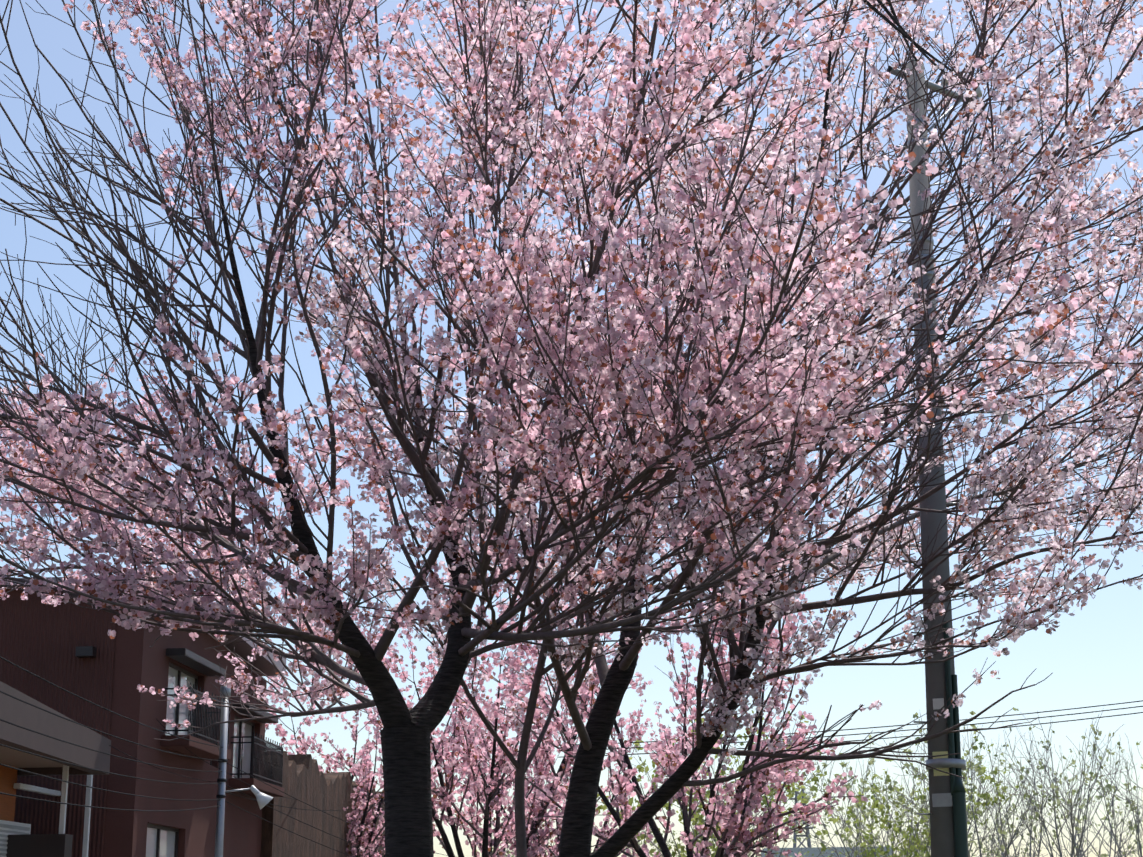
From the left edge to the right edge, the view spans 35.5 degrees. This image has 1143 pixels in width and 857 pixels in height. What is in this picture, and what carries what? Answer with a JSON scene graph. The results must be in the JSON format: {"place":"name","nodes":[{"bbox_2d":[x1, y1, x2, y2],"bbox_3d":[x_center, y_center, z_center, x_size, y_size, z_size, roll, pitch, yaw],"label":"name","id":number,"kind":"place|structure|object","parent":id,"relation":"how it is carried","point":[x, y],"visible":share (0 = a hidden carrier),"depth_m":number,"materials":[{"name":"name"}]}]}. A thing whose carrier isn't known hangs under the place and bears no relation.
{"place":"outdoors","nodes":[
{"label":"outdoors","id":0,"kind":"place"},
{"bbox_2d":[0,577,285,856],"bbox_3d":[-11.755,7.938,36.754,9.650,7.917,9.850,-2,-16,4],"label":"maroon building","id":1,"kind":"structure","parent":0,"point":[74,649],"depth_m":32.95,"materials":[{"name":"brown"}]},
{"bbox_2d":[265,661,505,856],"bbox_3d":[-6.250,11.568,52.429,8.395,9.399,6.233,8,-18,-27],"label":"cherry tree","id":2,"kind":"object","parent":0,"point":[328,760],"depth_m":51.40,"materials":[{"name":"pink plant"}]},
{"bbox_2d":[325,575,650,856],"bbox_3d":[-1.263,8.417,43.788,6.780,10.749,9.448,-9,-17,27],"label":"cherry tree","id":3,"kind":"object","parent":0,"point":[453,746],"depth_m":42.26,"materials":[{"name":"pink plant"}]},
{"bbox_2d":[476,817,544,856],"bbox_3d":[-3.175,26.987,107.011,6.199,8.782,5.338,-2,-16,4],"label":"park tree","id":4,"kind":"object","parent":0,"point":[509,851],"depth_m":108.15,"materials":[{"name":"plant"}]},
{"bbox_2d":[419,663,705,856],"bbox_3d":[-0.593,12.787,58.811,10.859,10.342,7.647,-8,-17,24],"label":"cherry tree","id":5,"kind":"object","parent":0,"point":[636,731],"depth_m":58.40,"materials":[{"name":"pink plant"}]},
{"bbox_2d":[0,0,1142,856],"bbox_3d":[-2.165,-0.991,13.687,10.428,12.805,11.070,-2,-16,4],"label":"cherry","id":6,"kind":"object","parent":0,"point":[24,454],"depth_m":11.55,"materials":[{"name":"pink plant"}]},
{"bbox_2d":[0,0,1142,856],"label":"sky","id":7,"kind":"structure","parent":0,"point":[1094,656],"materials":[{"name":"blue"}]},
{"bbox_2d":[623,810,713,856],"bbox_3d":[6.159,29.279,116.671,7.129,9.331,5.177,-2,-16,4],"label":"park tree","id":8,"kind":"object","parent":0,"point":[641,843],"depth_m":117.58,"materials":[{"name":"plant"}]},
{"bbox_2d":[472,572,867,856],"bbox_3d":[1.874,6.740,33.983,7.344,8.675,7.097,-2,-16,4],"label":"cherry tree","id":9,"kind":"object","parent":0,"point":[733,827],"depth_m":32.87,"materials":[{"name":"pink plant"}]},
{"bbox_2d":[265,0,1142,856],"bbox_3d":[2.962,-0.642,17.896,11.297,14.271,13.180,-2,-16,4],"label":"cherry","id":10,"kind":"object","parent":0,"point":[1051,494],"depth_m":14.11,"materials":[{"name":"pink plant"}]},
{"bbox_2d":[596,710,858,856],"bbox_3d":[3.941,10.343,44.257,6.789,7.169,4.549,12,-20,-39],"label":"park tree","id":11,"kind":"object","parent":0,"point":[640,768],"depth_m":44.21,"materials":[{"name":"plant"}]},
{"bbox_2d":[672,797,828,856],"bbox_3d":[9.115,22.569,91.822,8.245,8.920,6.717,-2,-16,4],"label":"park tree","id":12,"kind":"object","parent":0,"point":[774,844],"depth_m":91.17,"materials":[{"name":"plant"}]},
{"bbox_2d":[761,846,891,856],"bbox_3d":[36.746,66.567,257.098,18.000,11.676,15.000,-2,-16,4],"label":"building","id":13,"kind":"structure","parent":0,"point":[814,851],"depth_m":251.36,"materials":[{"name":"white"}]},
{"bbox_2d":[783,776,926,856],"bbox_3d":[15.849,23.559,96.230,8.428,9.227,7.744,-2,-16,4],"label":"park tree","id":14,"kind":"object","parent":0,"point":[900,809],"depth_m":96.54,"materials":[{"name":"plant"}]},
{"bbox_2d":[782,727,1009,856],"bbox_3d":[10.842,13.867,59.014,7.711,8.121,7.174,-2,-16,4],"label":"park tree","id":15,"kind":"object","parent":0,"point":[848,787],"depth_m":59.38,"materials":[{"name":"plant"}]},
{"bbox_2d":[845,734,1029,856],"bbox_3d":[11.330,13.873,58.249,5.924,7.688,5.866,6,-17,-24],"label":"park tree","id":16,"kind":"object","parent":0,"point":[910,829],"depth_m":57.71,"materials":[{"name":"green plant"}]},
{"label":"ground","id":17,"kind":"structure","parent":0,"visible":0},
{"bbox_2d":[0,681,110,856],"bbox_3d":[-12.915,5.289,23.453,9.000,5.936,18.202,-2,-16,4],"label":"carport","id":18,"kind":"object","parent":17,"relation":"on","point":[17,839],"visible":0.98,"depth_m":29.63,"materials":[{"name":"brown"}]},
{"bbox_2d":[215,685,272,856],"bbox_3d":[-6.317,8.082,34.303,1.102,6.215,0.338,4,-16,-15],"label":"lamp pole","id":19,"kind":"object","parent":17,"relation":"on","point":[263,799],"visible":0.94,"depth_m":34.49,"materials":[{"name":"white metal"}]},
{"bbox_2d":[261,751,384,856],"bbox_3d":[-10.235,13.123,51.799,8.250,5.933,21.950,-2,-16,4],"label":"wall","id":20,"kind":"structure","parent":17,"relation":"on","point":[305,779],"depth_m":45.33,"materials":[{"name":"brown concrete"}]},
{"bbox_2d":[789,769,813,847],"bbox_3d":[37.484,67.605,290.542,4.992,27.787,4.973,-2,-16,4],"label":"lattice tower","id":21,"kind":"structure","parent":17,"relation":"on","point":[807,828],"depth_m":290.83,"materials":[{"name":"silver metal"}]},
{"bbox_2d":[770,734,978,856],"bbox_3d":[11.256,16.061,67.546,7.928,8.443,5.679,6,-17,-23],"label":"park tree","id":22,"kind":"object","parent":17,"relation":"on","point":[842,821],"depth_m":67.56,"materials":[{"name":"plant"}]},
{"bbox_2d":[848,732,1017,856],"bbox_3d":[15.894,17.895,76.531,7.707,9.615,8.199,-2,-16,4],"label":"park tree","id":23,"kind":"object","parent":17,"relation":"on","point":[979,791],"depth_m":77.29,"materials":[{"name":"plant"}]},
{"bbox_2d":[886,59,1007,856],"bbox_3d":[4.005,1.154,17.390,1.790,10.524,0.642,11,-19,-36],"label":"utility pole","id":24,"kind":"object","parent":17,"relation":"on","point":[948,818],"visible":0.65,"depth_m":16.89,"materials":[{"name":"concrete"}]},
{"bbox_2d":[0,0,1142,856],"bbox_3d":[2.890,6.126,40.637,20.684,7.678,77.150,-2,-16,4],"label":"wires","id":25,"kind":"object","parent":24,"relation":"attached to","point":[900,28],"visible":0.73,"depth_m":25.41,"materials":[{"name":"black"}]},
{"bbox_2d":[867,711,1063,856],"bbox_3d":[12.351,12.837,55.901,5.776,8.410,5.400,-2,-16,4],"label":"park tree","id":26,"kind":"object","parent":17,"relation":"on","point":[1015,836],"depth_m":56.08,"materials":[{"name":"plant"}]},
{"bbox_2d":[967,782,1050,856],"bbox_3d":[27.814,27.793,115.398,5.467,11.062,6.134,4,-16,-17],"label":"park tree","id":27,"kind":"object","parent":17,"relation":"on","point":[983,828],"depth_m":115.29,"materials":[{"name":"plant"}]},
{"bbox_2d":[960,721,1073,856],"bbox_3d":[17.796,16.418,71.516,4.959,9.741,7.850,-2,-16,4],"label":"park tree","id":28,"kind":"object","parent":17,"relation":"on","point":[1028,828],"depth_m":70.33,"materials":[{"name":"plant"}]},
{"bbox_2d":[991,707,1133,856],"bbox_3d":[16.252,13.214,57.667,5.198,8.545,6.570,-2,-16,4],"label":"park tree","id":29,"kind":"object","parent":17,"relation":"on","point":[1073,838],"depth_m":57.78,"materials":[{"name":"plant"}]},
{"bbox_2d":[1037,740,1142,856],"bbox_3d":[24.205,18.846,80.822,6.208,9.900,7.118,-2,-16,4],"label":"park tree","id":30,"kind":"object","parent":17,"relation":"on","point":[1116,831],"depth_m":81.87,"materials":[{"name":"plant"}]},
{"bbox_2d":[1061,732,1142,856],"bbox_3d":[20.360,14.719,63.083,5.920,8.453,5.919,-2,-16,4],"label":"park tree","id":31,"kind":"object","parent":17,"relation":"on","point":[1138,822],"depth_m":63.71,"materials":[{"name":"plant"}]}
]}

